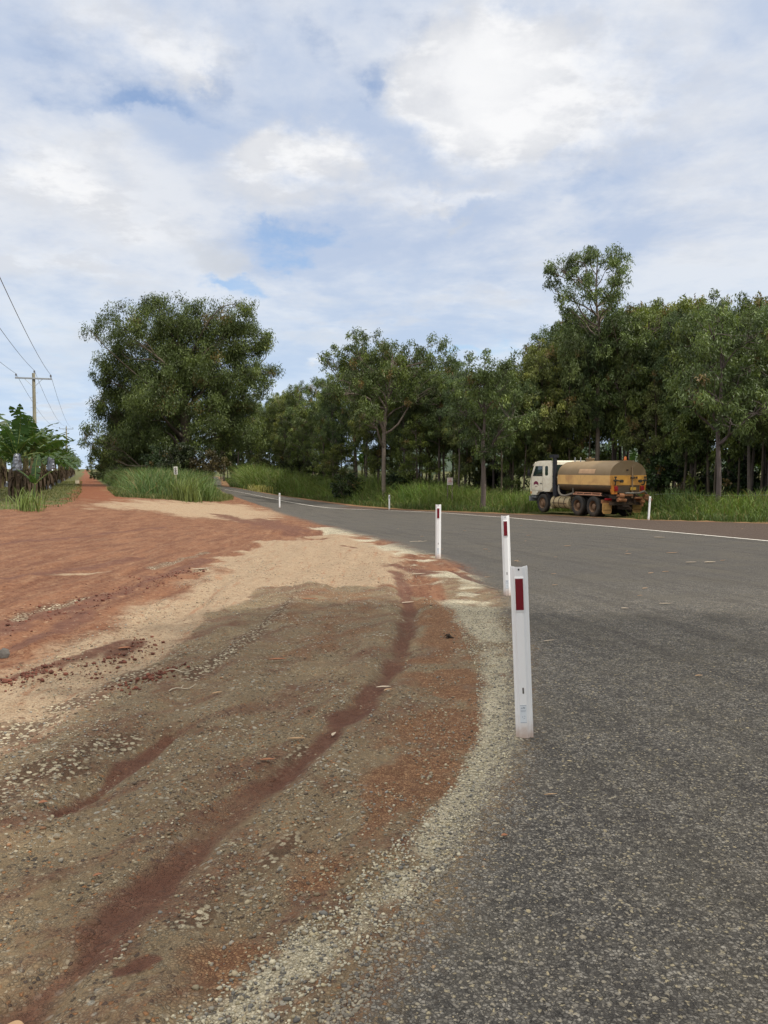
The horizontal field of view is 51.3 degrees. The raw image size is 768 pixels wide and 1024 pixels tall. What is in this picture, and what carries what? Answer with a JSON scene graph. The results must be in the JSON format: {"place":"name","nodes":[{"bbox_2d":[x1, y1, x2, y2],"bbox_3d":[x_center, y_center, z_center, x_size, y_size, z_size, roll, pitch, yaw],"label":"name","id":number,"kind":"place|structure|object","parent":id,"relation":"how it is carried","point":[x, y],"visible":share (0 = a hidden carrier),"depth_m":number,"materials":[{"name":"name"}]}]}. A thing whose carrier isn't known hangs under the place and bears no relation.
{"place":"outdoors","nodes":[
{"label":"outdoors","id":0,"kind":"place"},
{"bbox_2d":[0,480,81,510],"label":"short grass","id":1,"kind":"structure","parent":0,"point":[66,485],"depth_m":48.95,"materials":[{"name":"plant"}]},
{"bbox_2d":[86,463,239,501],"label":"tall grass","id":2,"kind":"structure","parent":0,"point":[130,482],"depth_m":53.88,"materials":[{"name":"plant"}]},
{"bbox_2d":[0,469,767,1023],"bbox_3d":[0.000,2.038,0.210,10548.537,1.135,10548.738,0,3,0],"label":"ground","id":3,"kind":"structure","parent":0,"point":[86,545],"depth_m":4.64,"materials":[{"name":"soil"}]},
{"bbox_2d":[6,486,48,512],"bbox_3d":[-14.093,-0.524,31.700,1.734,1.084,1.425,1,3,19],"label":"grass clump","id":4,"kind":"object","parent":3,"relation":"on","point":[24,504],"visible":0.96,"depth_m":31.70,"materials":[{"name":"plant"}]},
{"bbox_2d":[0,403,65,500],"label":"banana plant","id":5,"kind":"object","parent":3,"relation":"on","point":[15,445],"visible":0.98,"depth_m":38.23,"materials":[{"name":"green plant"}]},
{"bbox_2d":[15,370,51,430],"bbox_3d":[-26.937,-6.194,61.720,2.600,9.420,0.404,-1,3,-21],"label":"power pole","id":6,"kind":"object","parent":3,"relation":"on","point":[33,385],"visible":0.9,"depth_m":61.51,"materials":[{"name":"wood"}]},
{"bbox_2d":[17,454,55,501],"bbox_3d":[-16.034,-1.539,36.966,1.095,2.318,1.465,2,4,32],"label":"banana sucker","id":7,"kind":"object","parent":3,"relation":"on","point":[35,477],"visible":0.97,"depth_m":36.98,"materials":[{"name":"green plant"}]},
{"bbox_2d":[0,406,73,498],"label":"banana plant","id":8,"kind":"object","parent":3,"relation":"on","point":[34,448],"visible":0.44,"depth_m":40.94,"materials":[{"name":"green plant"}]},
{"bbox_2d":[1,411,73,496],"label":"banana plant","id":9,"kind":"object","parent":3,"relation":"on","point":[32,432],"visible":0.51,"depth_m":43.62,"materials":[{"name":"green plant"}]},
{"bbox_2d":[85,453,116,481],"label":"shrub","id":10,"kind":"object","parent":3,"relation":"on","point":[103,469],"visible":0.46,"depth_m":94.95,"materials":[{"name":"green plant"}]},
{"bbox_2d":[0,567,206,694],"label":"soil clods","id":11,"kind":"object","parent":3,"relation":"on","point":[145,677],"visible":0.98,"depth_m":6.18,"materials":[{"name":"soil"}]},
{"bbox_2d":[139,445,170,471],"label":"shrub","id":12,"kind":"object","parent":3,"relation":"on","point":[153,459],"visible":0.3,"depth_m":67.39,"materials":[{"name":"green plant"}]},
{"bbox_2d":[103,333,235,445],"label":"gum tree","id":13,"kind":"object","parent":3,"relation":"on","point":[176,393],"visible":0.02,"depth_m":75.17,"materials":[{"name":"green plant"}]},
{"bbox_2d":[157,442,205,469],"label":"shrub","id":14,"kind":"object","parent":3,"relation":"on","point":[177,452],"visible":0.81,"depth_m":65.34,"materials":[{"name":"green plant"}]},
{"bbox_2d":[78,290,285,470],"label":"gum tree","id":15,"kind":"object","parent":3,"relation":"on","point":[131,413],"visible":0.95,"depth_m":71.99,"materials":[{"name":"green plant"}]},
{"bbox_2d":[161,475,208,502],"bbox_3d":[-12.124,-1.444,49.354,3.234,1.809,3.506,0,3,0],"label":"grass clump","id":16,"kind":"object","parent":3,"relation":"on","point":[185,493],"visible":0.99,"depth_m":48.99,"materials":[{"name":"plant"}]},
{"bbox_2d":[175,480,220,501],"bbox_3d":[-12.041,-1.435,51.666,3.503,1.619,3.737,1,3,23],"label":"grass clump","id":17,"kind":"object","parent":3,"relation":"on","point":[206,495],"visible":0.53,"depth_m":51.62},
{"bbox_2d":[179,448,231,477],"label":"shrub","id":18,"kind":"object","parent":3,"relation":"on","point":[210,466],"visible":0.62,"depth_m":65.33,"materials":[{"name":"green plant"}]},
{"bbox_2d":[0,560,482,1022],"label":"loose pebbles","id":19,"kind":"object","parent":3,"relation":"on","point":[247,902],"visible":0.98,"depth_m":4.02,"materials":[{"name":"gravel"}]},
{"bbox_2d":[248,449,279,469],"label":"shrub","id":20,"kind":"object","parent":3,"relation":"on","point":[259,461],"visible":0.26,"depth_m":91.95,"materials":[{"name":"green plant"}]},
{"bbox_2d":[261,397,281,456],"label":"gum tree","id":21,"kind":"object","parent":3,"relation":"on","point":[274,408],"visible":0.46,"depth_m":96.69,"materials":[{"name":"green plant"}]},
{"bbox_2d":[269,412,296,469],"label":"gum tree","id":22,"kind":"object","parent":3,"relation":"on","point":[278,444],"visible":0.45,"depth_m":90.37,"materials":[{"name":"green plant"}]},
{"bbox_2d":[275,406,308,450],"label":"gum tree","id":23,"kind":"object","parent":3,"relation":"on","point":[289,413],"visible":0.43,"depth_m":87.54,"materials":[{"name":"green plant"}]},
{"bbox_2d":[281,385,308,457],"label":"gum tree","id":24,"kind":"object","parent":3,"relation":"on","point":[296,397],"visible":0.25,"depth_m":91.10,"materials":[{"name":"green plant"}]},
{"bbox_2d":[279,446,316,477],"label":"shrub","id":25,"kind":"object","parent":3,"relation":"on","point":[286,464],"visible":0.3,"depth_m":84.19,"materials":[{"name":"green plant"}]},
{"bbox_2d":[287,397,314,476],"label":"gum tree","id":26,"kind":"object","parent":3,"relation":"on","point":[302,413],"visible":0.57,"depth_m":82.48,"materials":[{"name":"green plant"}]},
{"bbox_2d":[293,411,321,474],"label":"gum tree","id":27,"kind":"object","parent":3,"relation":"on","point":[303,422],"visible":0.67,"depth_m":79.66,"materials":[{"name":"green plant"}]},
{"bbox_2d":[304,376,326,451],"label":"gum tree","id":28,"kind":"object","parent":3,"relation":"on","point":[311,392],"visible":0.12,"depth_m":87.86,"materials":[{"name":"green plant"}]},
{"bbox_2d":[307,417,335,487],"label":"gum tree","id":29,"kind":"object","parent":3,"relation":"on","point":[320,446],"visible":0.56,"depth_m":73.50,"materials":[{"name":"green plant"}]},
{"bbox_2d":[307,371,344,455],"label":"gum tree","id":30,"kind":"object","parent":3,"relation":"on","point":[310,413],"visible":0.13,"depth_m":77.28,"materials":[{"name":"green plant"}]},
{"bbox_2d":[314,382,346,480],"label":"gum tree","id":31,"kind":"object","parent":3,"relation":"on","point":[332,432],"visible":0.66,"depth_m":71.11,"materials":[{"name":"green plant"}]},
{"bbox_2d":[318,404,352,473],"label":"gum tree","id":32,"kind":"object","parent":3,"relation":"on","point":[343,435],"visible":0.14,"depth_m":73.61,"materials":[{"name":"green plant"}]},
{"bbox_2d":[316,443,362,484],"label":"tree","id":33,"kind":"object","parent":3,"relation":"on","point":[342,457],"visible":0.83,"depth_m":69.08,"materials":[{"name":"green plant"}]},
{"bbox_2d":[165,605,522,1023],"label":"shoulder stones","id":34,"kind":"object","parent":3,"relation":"on","point":[314,934],"visible":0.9,"depth_m":2.94,"materials":[{"name":"gravel"}]},
{"bbox_2d":[329,372,363,475],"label":"gum tree","id":35,"kind":"object","parent":3,"relation":"on","point":[339,428],"visible":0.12,"depth_m":68.88,"materials":[{"name":"green plant"}]},
{"bbox_2d":[330,470,366,498],"bbox_3d":[-2.830,-2.007,63.469,3.103,2.624,2.970,0,3,0],"label":"shrub","id":36,"kind":"object","parent":3,"relation":"on","point":[338,487],"visible":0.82,"depth_m":62.70,"materials":[{"name":"green plant"}]},
{"bbox_2d":[333,350,371,474],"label":"gum tree","id":37,"kind":"object","parent":3,"relation":"on","point":[348,435],"visible":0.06,"depth_m":71.36,"materials":[{"name":"green plant"}]},
{"bbox_2d":[341,385,369,476],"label":"gum tree","id":38,"kind":"object","parent":3,"relation":"on","point":[355,443],"visible":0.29,"depth_m":66.84,"materials":[{"name":"green plant"}]},
{"bbox_2d":[340,358,376,482],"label":"gum tree","id":39,"kind":"object","parent":3,"relation":"on","point":[345,414],"visible":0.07,"depth_m":68.02,"materials":[{"name":"green plant"}]},
{"bbox_2d":[347,370,400,483],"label":"gum tree","id":40,"kind":"object","parent":3,"relation":"on","point":[375,454],"visible":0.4,"depth_m":63.11,"materials":[{"name":"green plant"}]},
{"bbox_2d":[314,327,460,500],"bbox_3d":[0.337,-7.051,57.816,10.820,13.264,6.926,0,3,0],"label":"gum tree","id":41,"kind":"object","parent":3,"relation":"on","point":[395,376],"visible":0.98,"depth_m":57.42,"materials":[{"name":"green plant"}]},
{"bbox_2d":[380,469,413,493],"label":"shrub","id":42,"kind":"object","parent":3,"relation":"on","point":[394,479],"visible":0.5,"depth_m":59.15,"materials":[{"name":"green plant"}]},
{"bbox_2d":[380,382,419,483],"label":"gum tree","id":43,"kind":"object","parent":3,"relation":"on","point":[395,455],"visible":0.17,"depth_m":61.29,"materials":[{"name":"green plant"}]},
{"bbox_2d":[386,383,415,465],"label":"gum tree","id":44,"kind":"object","parent":3,"relation":"on","point":[395,421],"visible":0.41,"depth_m":59.80,"materials":[{"name":"green plant"}]},
{"bbox_2d":[395,411,443,485],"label":"gum tree","id":45,"kind":"object","parent":3,"relation":"on","point":[419,438],"visible":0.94,"depth_m":57.63,"materials":[{"name":"green plant"}]},
{"bbox_2d":[401,394,437,479],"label":"gum tree","id":46,"kind":"object","parent":3,"relation":"on","point":[419,410],"visible":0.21,"depth_m":59.33,"materials":[{"name":"green plant"}]},
{"bbox_2d":[405,368,448,482],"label":"gum tree","id":47,"kind":"object","parent":3,"relation":"on","point":[435,466],"visible":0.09,"depth_m":66.83,"materials":[{"name":"green plant"}]},
{"bbox_2d":[412,382,456,484],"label":"gum tree","id":48,"kind":"object","parent":3,"relation":"on","point":[434,433],"visible":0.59,"depth_m":57.50,"materials":[{"name":"green plant"}]},
{"bbox_2d":[435,504,440,558],"bbox_3d":[0.995,0.369,14.665,0.100,1.020,0.036,0,3,3],"label":"guide post","id":49,"kind":"object","parent":3,"relation":"on","point":[438,536],"visible":0.96,"depth_m":14.66,"materials":[{"name":"white plastic"}]},
{"bbox_2d":[430,373,454,483],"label":"gum tree","id":50,"kind":"object","parent":3,"relation":"on","point":[445,447],"visible":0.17,"depth_m":58.76,"materials":[{"name":"green plant"}]},
{"bbox_2d":[435,371,474,488],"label":"gum tree","id":51,"kind":"object","parent":3,"relation":"on","point":[461,430],"visible":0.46,"depth_m":55.01,"materials":[{"name":"green plant"}]},
{"bbox_2d":[441,387,477,494],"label":"gum tree","id":52,"kind":"object","parent":3,"relation":"on","point":[466,467],"visible":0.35,"depth_m":56.17,"materials":[{"name":"green plant"}]},
{"bbox_2d":[468,388,498,483],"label":"gum tree","id":53,"kind":"object","parent":3,"relation":"on","point":[477,476],"visible":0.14,"depth_m":58.67,"materials":[{"name":"green plant"}]},
{"bbox_2d":[461,455,508,492],"bbox_3d":[8.344,-2.672,64.557,3.866,3.893,4.488,0,3,-4],"label":"shrub","id":54,"kind":"object","parent":3,"relation":"on","point":[489,478],"visible":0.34,"depth_m":63.69,"materials":[{"name":"green plant"}]},
{"bbox_2d":[445,346,535,507],"bbox_3d":[6.364,-4.920,49.073,5.418,9.934,5.073,0,3,0],"label":"gum tree","id":55,"kind":"object","parent":3,"relation":"on","point":[473,417],"visible":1,"depth_m":48.31,"materials":[{"name":"green plant"}]},
{"bbox_2d":[480,385,518,501],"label":"gum tree","id":56,"kind":"object","parent":3,"relation":"on","point":[491,434],"visible":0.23,"depth_m":52.98,"materials":[{"name":"green plant"}]},
{"bbox_2d":[501,515,510,595],"bbox_3d":[1.516,0.551,9.902,0.100,1.020,0.036,-2,3,8],"label":"guide post","id":57,"kind":"object","parent":3,"relation":"on","point":[505,528],"visible":0.93,"depth_m":9.90,"materials":[{"name":"white plastic"}]},
{"bbox_2d":[489,409,528,495],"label":"gum tree","id":58,"kind":"object","parent":3,"relation":"on","point":[508,480],"visible":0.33,"depth_m":54.59,"materials":[{"name":"green plant"}]},
{"bbox_2d":[487,374,533,492],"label":"gum tree","id":59,"kind":"object","parent":3,"relation":"on","point":[518,441],"visible":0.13,"depth_m":53.87,"materials":[{"name":"green plant"}]},
{"bbox_2d":[503,368,530,493],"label":"gum tree","id":60,"kind":"object","parent":3,"relation":"on","point":[517,487],"visible":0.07,"depth_m":59.44,"materials":[{"name":"green plant"}]},
{"bbox_2d":[511,378,545,491],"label":"gum tree","id":61,"kind":"object","parent":3,"relation":"on","point":[527,384],"visible":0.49,"depth_m":53.20,"materials":[{"name":"green plant"}]},
{"bbox_2d":[517,337,546,463],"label":"gum tree","id":62,"kind":"object","parent":3,"relation":"on","point":[535,349],"visible":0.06,"depth_m":59.53,"materials":[{"name":"green plant"}]},
{"bbox_2d":[518,397,557,477],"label":"gum tree","id":63,"kind":"object","parent":3,"relation":"on","point":[542,438],"visible":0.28,"depth_m":54.00,"materials":[{"name":"green plant"}]},
{"bbox_2d":[514,350,563,477],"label":"gum tree","id":64,"kind":"object","parent":3,"relation":"on","point":[537,447],"visible":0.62,"depth_m":53.60,"materials":[{"name":"green plant"}]},
{"bbox_2d":[529,321,558,348],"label":"gum tree","id":65,"kind":"object","parent":3,"relation":"on","point":[537,339],"visible":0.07,"depth_m":64.30,"materials":[{"name":"green plant"}]},
{"bbox_2d":[537,361,563,460],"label":"gum tree","id":66,"kind":"object","parent":3,"relation":"on","point":[544,395],"visible":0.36,"depth_m":54.03,"materials":[{"name":"green plant"}]},
{"bbox_2d":[533,342,578,457],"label":"gum tree","id":67,"kind":"object","parent":3,"relation":"on","point":[553,360],"visible":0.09,"depth_m":55.52,"materials":[{"name":"green plant"}]},
{"bbox_2d":[551,325,590,460],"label":"gum tree","id":68,"kind":"object","parent":3,"relation":"on","point":[571,353],"visible":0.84,"depth_m":52.99,"materials":[{"name":"green plant"}]},
{"bbox_2d":[539,342,608,460],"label":"gum tree","id":69,"kind":"object","parent":3,"relation":"on","point":[564,445],"visible":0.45,"depth_m":53.54,"materials":[{"name":"green plant"}]},
{"bbox_2d":[556,415,594,460],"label":"gum tree","id":70,"kind":"object","parent":3,"relation":"on","point":[592,455],"visible":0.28,"depth_m":54.12,"materials":[{"name":"green plant"}]},
{"bbox_2d":[565,328,608,457],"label":"gum tree","id":71,"kind":"object","parent":3,"relation":"on","point":[600,424],"visible":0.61,"depth_m":53.21,"materials":[{"name":"green plant"}]},
{"bbox_2d":[527,454,651,516],"bbox_3d":[10.917,-1.507,43.268,2.840,3.225,7.604,-1,3,-22],"label":"water tanker truck","id":72,"kind":"object","parent":3,"relation":"on","point":[590,486],"visible":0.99,"depth_m":41.45,"materials":[{"name":"metal"}]},
{"bbox_2d":[542,241,637,460],"bbox_3d":[13.824,-9.191,53.379,6.357,18.029,5.112,0,3,0],"label":"gum tree","id":73,"kind":"object","parent":3,"relation":"on","point":[590,258],"visible":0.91,"depth_m":53.18,"materials":[{"name":"green plant"}]},
{"bbox_2d":[590,314,620,460],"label":"gum tree","id":74,"kind":"object","parent":3,"relation":"on","point":[613,415],"visible":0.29,"depth_m":53.61,"materials":[{"name":"green plant"}]},
{"bbox_2d":[599,304,629,460],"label":"gum tree","id":75,"kind":"object","parent":3,"relation":"on","point":[603,455],"visible":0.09,"depth_m":63.34,"materials":[{"name":"green plant"}]},
{"bbox_2d":[586,316,644,460],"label":"gum tree","id":76,"kind":"object","parent":3,"relation":"on","point":[608,439],"visible":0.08,"depth_m":54.45,"materials":[{"name":"green plant"}]},
{"bbox_2d":[584,313,654,459],"bbox_3d":[16.065,-6.629,52.671,4.691,13.000,5.132,3,4,39],"label":"gum tree","id":77,"kind":"object","parent":3,"relation":"on","point":[623,332],"visible":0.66,"depth_m":51.82,"materials":[{"name":"green plant"}]},
{"bbox_2d":[606,332,648,456],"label":"gum tree","id":78,"kind":"object","parent":3,"relation":"on","point":[621,398],"visible":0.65,"depth_m":52.00,"materials":[{"name":"green plant"}]},
{"bbox_2d":[608,302,677,495],"bbox_3d":[17.066,-6.889,51.964,4.426,13.643,4.847,-1,3,-25],"label":"gum tree","id":79,"kind":"object","parent":3,"relation":"on","point":[634,401],"visible":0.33,"depth_m":51.85,"materials":[{"name":"green plant"}]},
{"bbox_2d":[619,378,677,491],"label":"gum tree","id":80,"kind":"object","parent":3,"relation":"on","point":[651,413],"visible":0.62,"depth_m":50.64,"materials":[{"name":"green plant"}]},
{"bbox_2d":[631,297,668,462],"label":"gum tree","id":81,"kind":"object","parent":3,"relation":"on","point":[656,305],"visible":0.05,"depth_m":55.45,"materials":[{"name":"green plant"}]},
{"bbox_2d":[638,320,677,487],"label":"gum tree","id":82,"kind":"object","parent":3,"relation":"on","point":[658,378],"visible":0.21,"depth_m":51.02,"materials":[{"name":"green plant"}]},
{"bbox_2d":[645,450,689,497],"bbox_3d":[17.767,-1.946,49.954,2.586,3.898,4.567,2,4,34],"label":"shrub","id":83,"kind":"object","parent":3,"relation":"on","point":[659,464],"visible":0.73,"depth_m":49.06,"materials":[{"name":"green plant"}]},
{"bbox_2d":[652,306,691,488],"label":"gum tree","id":84,"kind":"object","parent":3,"relation":"on","point":[662,361],"visible":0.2,"depth_m":49.46,"materials":[{"name":"green plant"}]},
{"bbox_2d":[642,487,711,513],"bbox_3d":[14.695,-0.564,39.566,4.754,1.784,4.787,-1,3,-23],"label":"grass clump","id":85,"kind":"object","parent":3,"relation":"on","point":[667,492],"visible":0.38,"depth_m":39.39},
{"bbox_2d":[658,356,715,496],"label":"gum tree","id":86,"kind":"object","parent":3,"relation":"on","point":[695,450],"visible":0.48,"depth_m":47.37,"materials":[{"name":"green plant"}]},
{"bbox_2d":[656,294,719,496],"bbox_3d":[18.708,-6.564,47.607,4.847,13.419,4.426,1,3,15],"label":"gum tree","id":87,"kind":"object","parent":3,"relation":"on","point":[684,424],"visible":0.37,"depth_m":47.62,"materials":[{"name":"green plant"}]},
{"bbox_2d":[673,308,717,499],"bbox_3d":[18.595,-5.928,47.597,3.437,12.093,3.142,0,3,-4],"label":"gum tree","id":88,"kind":"object","parent":3,"relation":"on","point":[684,360],"visible":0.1,"depth_m":46.84,"materials":[{"name":"green plant"}]},
{"bbox_2d":[692,324,730,494],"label":"gum tree","id":89,"kind":"object","parent":3,"relation":"on","point":[706,433],"visible":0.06,"depth_m":46.71,"materials":[{"name":"green plant"}]},
{"bbox_2d":[662,302,767,507],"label":"gum tree","id":90,"kind":"object","parent":3,"relation":"on","point":[699,376],"visible":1,"depth_m":37.14,"materials":[{"name":"green plant"}]},
{"bbox_2d":[697,325,738,499],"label":"gum tree","id":91,"kind":"object","parent":3,"relation":"on","point":[714,356],"visible":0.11,"depth_m":44.21,"materials":[{"name":"green plant"}]},
{"bbox_2d":[703,288,735,463],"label":"gum tree","id":92,"kind":"object","parent":3,"relation":"on","point":[722,302],"visible":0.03,"depth_m":52.54,"materials":[{"name":"green plant"}]},
{"bbox_2d":[701,332,757,498],"bbox_3d":[19.756,-5.168,44.791,3.908,10.771,3.568,0,3,-4],"label":"gum tree","id":93,"kind":"object","parent":3,"relation":"on","point":[737,450],"visible":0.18,"depth_m":44.68,"materials":[{"name":"green plant"}]},
{"bbox_2d":[712,333,748,497],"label":"gum tree","id":94,"kind":"object","parent":3,"relation":"on","point":[739,459],"visible":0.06,"depth_m":43.88,"materials":[{"name":"green plant"}]},
{"bbox_2d":[706,452,765,498],"bbox_3d":[19.961,-1.634,45.096,2.852,3.701,2.922,0,3,0],"label":"shrub","id":95,"kind":"object","parent":3,"relation":"on","point":[733,478],"visible":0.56,"depth_m":44.73,"materials":[{"name":"green plant"}]},
{"bbox_2d":[719,335,767,498],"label":"gum tree","id":96,"kind":"object","parent":3,"relation":"on","point":[760,423],"visible":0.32,"depth_m":39.66,"materials":[{"name":"green plant"}]},
{"bbox_2d":[722,305,767,495],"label":"gum tree","id":97,"kind":"object","parent":3,"relation":"on","point":[755,444],"visible":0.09,"depth_m":43.66,"materials":[{"name":"green plant"}]},
{"bbox_2d":[732,292,767,496],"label":"gum tree","id":98,"kind":"object","parent":3,"relation":"on","point":[758,301],"visible":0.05,"depth_m":45.36,"materials":[{"name":"green plant"}]},
{"bbox_2d":[737,310,767,494],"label":"gum tree","id":99,"kind":"object","parent":3,"relation":"on","point":[747,325],"visible":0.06,"depth_m":42.47,"materials":[{"name":"green plant"}]},
{"bbox_2d":[742,290,767,488],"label":"gum tree","id":100,"kind":"object","parent":3,"relation":"on","point":[758,457],"visible":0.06,"depth_m":50.52,"materials":[{"name":"green plant"}]},
{"bbox_2d":[0,0,767,468],"label":"sky","id":101,"kind":"structure","parent":0,"point":[404,169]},
{"bbox_2d":[211,477,767,1023],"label":"road","id":102,"kind":"structure","parent":0,"point":[587,603],"depth_m":3.89,"materials":[{"name":"asphalt"}]},
{"bbox_2d":[510,565,532,737],"bbox_3d":[0.792,0.817,4.596,0.100,1.020,0.036,-2,3,8],"label":"guide post","id":103,"kind":"object","parent":102,"relation":"on","point":[521,651],"visible":0.92,"depth_m":4.59,"materials":[{"name":"white plastic"}]},
{"bbox_2d":[318,657,767,1023],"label":"seal chips","id":104,"kind":"object","parent":102,"relation":"on","point":[347,1014],"visible":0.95,"depth_m":2.90,"materials":[{"name":"stone"}]},
{"bbox_2d":[223,461,767,522],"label":"tall grass","id":105,"kind":"structure","parent":0,"point":[740,508],"depth_m":51.96,"materials":[{"name":"plant"}]},
{"bbox_2d":[340,444,756,471],"bbox_3d":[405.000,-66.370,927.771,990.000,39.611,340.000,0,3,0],"label":"hills","id":106,"kind":"structure","parent":0,"point":[449,467],"depth_m":789.73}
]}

